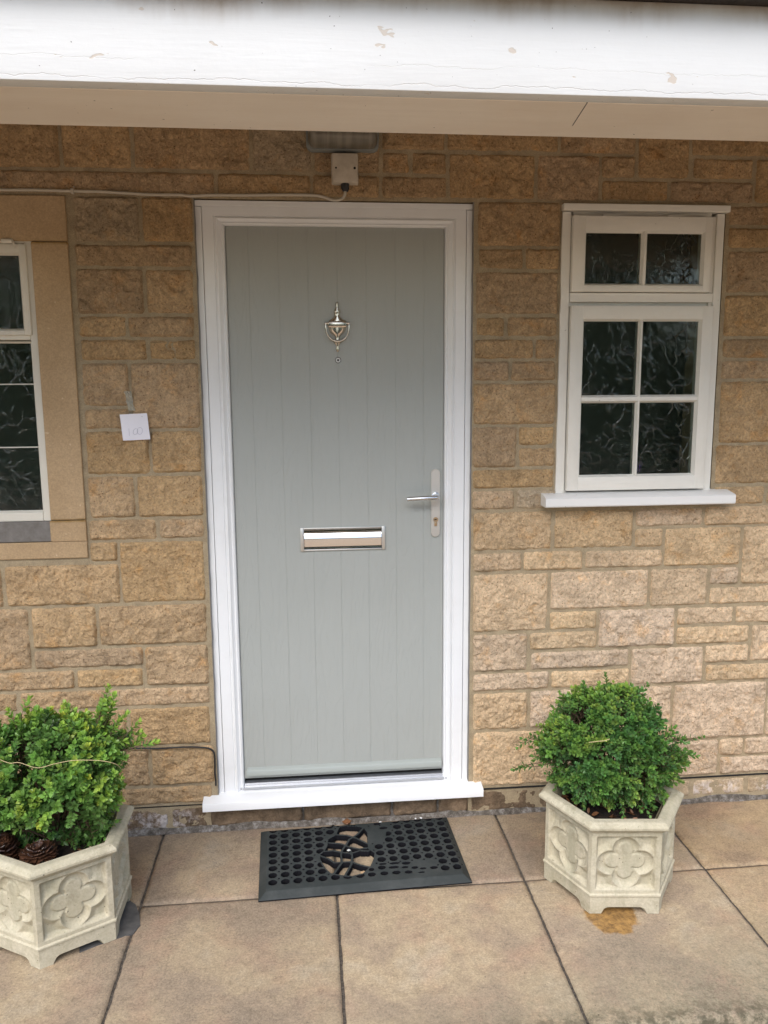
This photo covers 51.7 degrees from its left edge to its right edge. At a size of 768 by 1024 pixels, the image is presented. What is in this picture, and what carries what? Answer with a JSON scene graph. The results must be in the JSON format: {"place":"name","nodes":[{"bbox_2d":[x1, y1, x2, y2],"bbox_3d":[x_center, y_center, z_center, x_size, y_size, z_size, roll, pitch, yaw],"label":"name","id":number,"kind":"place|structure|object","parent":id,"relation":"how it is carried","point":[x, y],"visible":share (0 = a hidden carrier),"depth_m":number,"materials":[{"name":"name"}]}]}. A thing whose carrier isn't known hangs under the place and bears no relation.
{"place":"outdoors","nodes":[
{"label":"outdoors","id":0,"kind":"place"},
{"bbox_2d":[0,799,767,1023],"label":"paving","id":1,"kind":"structure","parent":0,"point":[694,950],"depth_m":2.23,"materials":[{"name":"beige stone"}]},
{"bbox_2d":[0,803,133,968],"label":"planter","id":2,"kind":"object","parent":1,"relation":"on","point":[65,899],"visible":0.69,"depth_m":2.19,"materials":[{"name":"stone"}]},
{"bbox_2d":[0,832,20,858],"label":"pine cone","id":3,"kind":"object","parent":2,"relation":"in","point":[9,844],"visible":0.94,"depth_m":2.21,"materials":[{"name":"brown plant"}]},
{"bbox_2d":[18,839,57,864],"bbox_3d":[-0.962,0.942,2.203,0.107,0.046,0.101,-1,9,-5],"label":"pine cone","id":4,"kind":"object","parent":2,"relation":"on","point":[40,851],"visible":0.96,"depth_m":2.19,"materials":[{"name":"brown plant"}]},
{"bbox_2d":[0,682,160,849],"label":"box shrub","id":5,"kind":"object","parent":2,"relation":"in","point":[77,799],"visible":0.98,"depth_m":2.22,"materials":[{"name":"green plant"}]},
{"bbox_2d":[1,760,120,768],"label":"straw","id":6,"kind":"object","parent":5,"relation":"on","point":[60,762],"visible":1,"depth_m":2.11,"materials":[{"name":"beige"}]},
{"bbox_2d":[79,901,139,952],"bbox_3d":[-0.812,1.214,2.354,0.167,0.006,0.230,-4,9,-19],"label":"slate offcut","id":7,"kind":"object","parent":1,"relation":"on","point":[129,924],"visible":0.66,"depth_m":2.33,"materials":[{"name":"grey stone"}]},
{"bbox_2d":[342,818,350,824],"bbox_3d":[-0.133,1.117,2.863,0.032,0.016,0.031,-8,12,-41],"label":"dry leaf","id":8,"kind":"object","parent":1,"relation":"on","point":[346,821],"visible":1,"depth_m":2.86,"materials":[{"name":"brown plant"}]},
{"bbox_2d":[258,817,471,901],"bbox_3d":[-0.078,1.148,2.663,0.671,0.019,0.388,-2,9,-7],"label":"doormat","id":9,"kind":"object","parent":1,"relation":"on","point":[411,854],"visible":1,"depth_m":2.62,"materials":[{"name":"black rubber"}]},
{"bbox_2d":[539,764,683,913],"bbox_3d":[0.718,1.025,2.521,0.395,0.296,0.456,-5,10,-29],"label":"planter","id":10,"kind":"object","parent":1,"relation":"on","point":[600,861],"visible":0.77,"depth_m":2.37,"materials":[{"name":"stone"}]},
{"bbox_2d":[19,795,656,857],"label":"leaf litter","id":11,"kind":"object","parent":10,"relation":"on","point":[588,809],"visible":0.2,"depth_m":2.44,"materials":[{"name":"brown"}]},
{"bbox_2d":[510,671,704,818],"bbox_3d":[0.708,0.724,2.485,0.559,0.459,0.366,3,9,21],"label":"box shrub","id":12,"kind":"object","parent":10,"relation":"in","point":[638,748],"visible":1,"depth_m":2.40,"materials":[{"name":"green plant"}]},
{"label":"ground","id":13,"kind":"structure","parent":0,"visible":0},
{"bbox_2d":[0,0,767,836],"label":"stone house","id":14,"kind":"structure","parent":13,"relation":"on","point":[432,484],"depth_m":2.67,"materials":[{"name":"beige stone"}]},
{"bbox_2d":[0,239,50,542],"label":"window","id":15,"kind":"structure","parent":14,"relation":"in","point":[25,516],"depth_m":2.57,"materials":[{"name":"beige paint"}]},
{"bbox_2d":[120,391,149,440],"bbox_3d":[-0.812,-0.312,2.580,0.094,0.160,0.009,-1,9,-5],"label":"paper note","id":16,"kind":"object","parent":14,"relation":"attached to","point":[134,426],"visible":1,"depth_m":2.58,"materials":[{"name":"white paper"}]},
{"bbox_2d":[124,746,216,785],"bbox_3d":[-0.919,0.888,2.759,0.659,0.177,0.013,-1,9,-5],"label":"black cable","id":17,"kind":"object","parent":14,"relation":"attached to","point":[212,750],"visible":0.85,"depth_m":2.77,"materials":[{"name":"black plastic"}]},
{"bbox_2d":[0,188,346,201],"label":"white cable","id":18,"kind":"object","parent":14,"relation":"attached to","point":[178,194],"visible":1,"depth_m":2.49,"materials":[{"name":"beige plastic"}]},
{"bbox_2d":[225,226,443,777],"bbox_3d":[-0.149,0.011,2.731,0.717,1.906,0.111,-1,9,-5],"label":"front door","id":19,"kind":"structure","parent":14,"relation":"in","point":[336,334],"depth_m":2.73,"materials":[{"name":"grey"}]},
{"bbox_2d":[306,131,378,152],"bbox_3d":[-0.129,-1.201,2.478,0.230,0.127,0.088,-1,9,-5],"label":"bulkhead lamp","id":20,"kind":"object","parent":14,"relation":"attached to","point":[338,142],"visible":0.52,"depth_m":2.47,"materials":[{"name":"grey plastic"}]},
{"bbox_2d":[331,153,357,191],"bbox_3d":[-0.124,-1.078,2.522,0.085,0.114,0.041,-1,9,-5],"label":"junction box","id":21,"kind":"object","parent":14,"relation":"attached to","point":[344,171],"visible":1,"depth_m":2.50,"materials":[{"name":"beige plastic"}]},
{"bbox_2d":[541,203,735,507],"bbox_3d":[0.881,-0.527,2.724,0.679,1.005,0.122,-1,9,-5],"label":"window","id":22,"kind":"structure","parent":14,"relation":"in","point":[653,271],"depth_m":2.71,"materials":[{"name":"white paint"}]}
]}

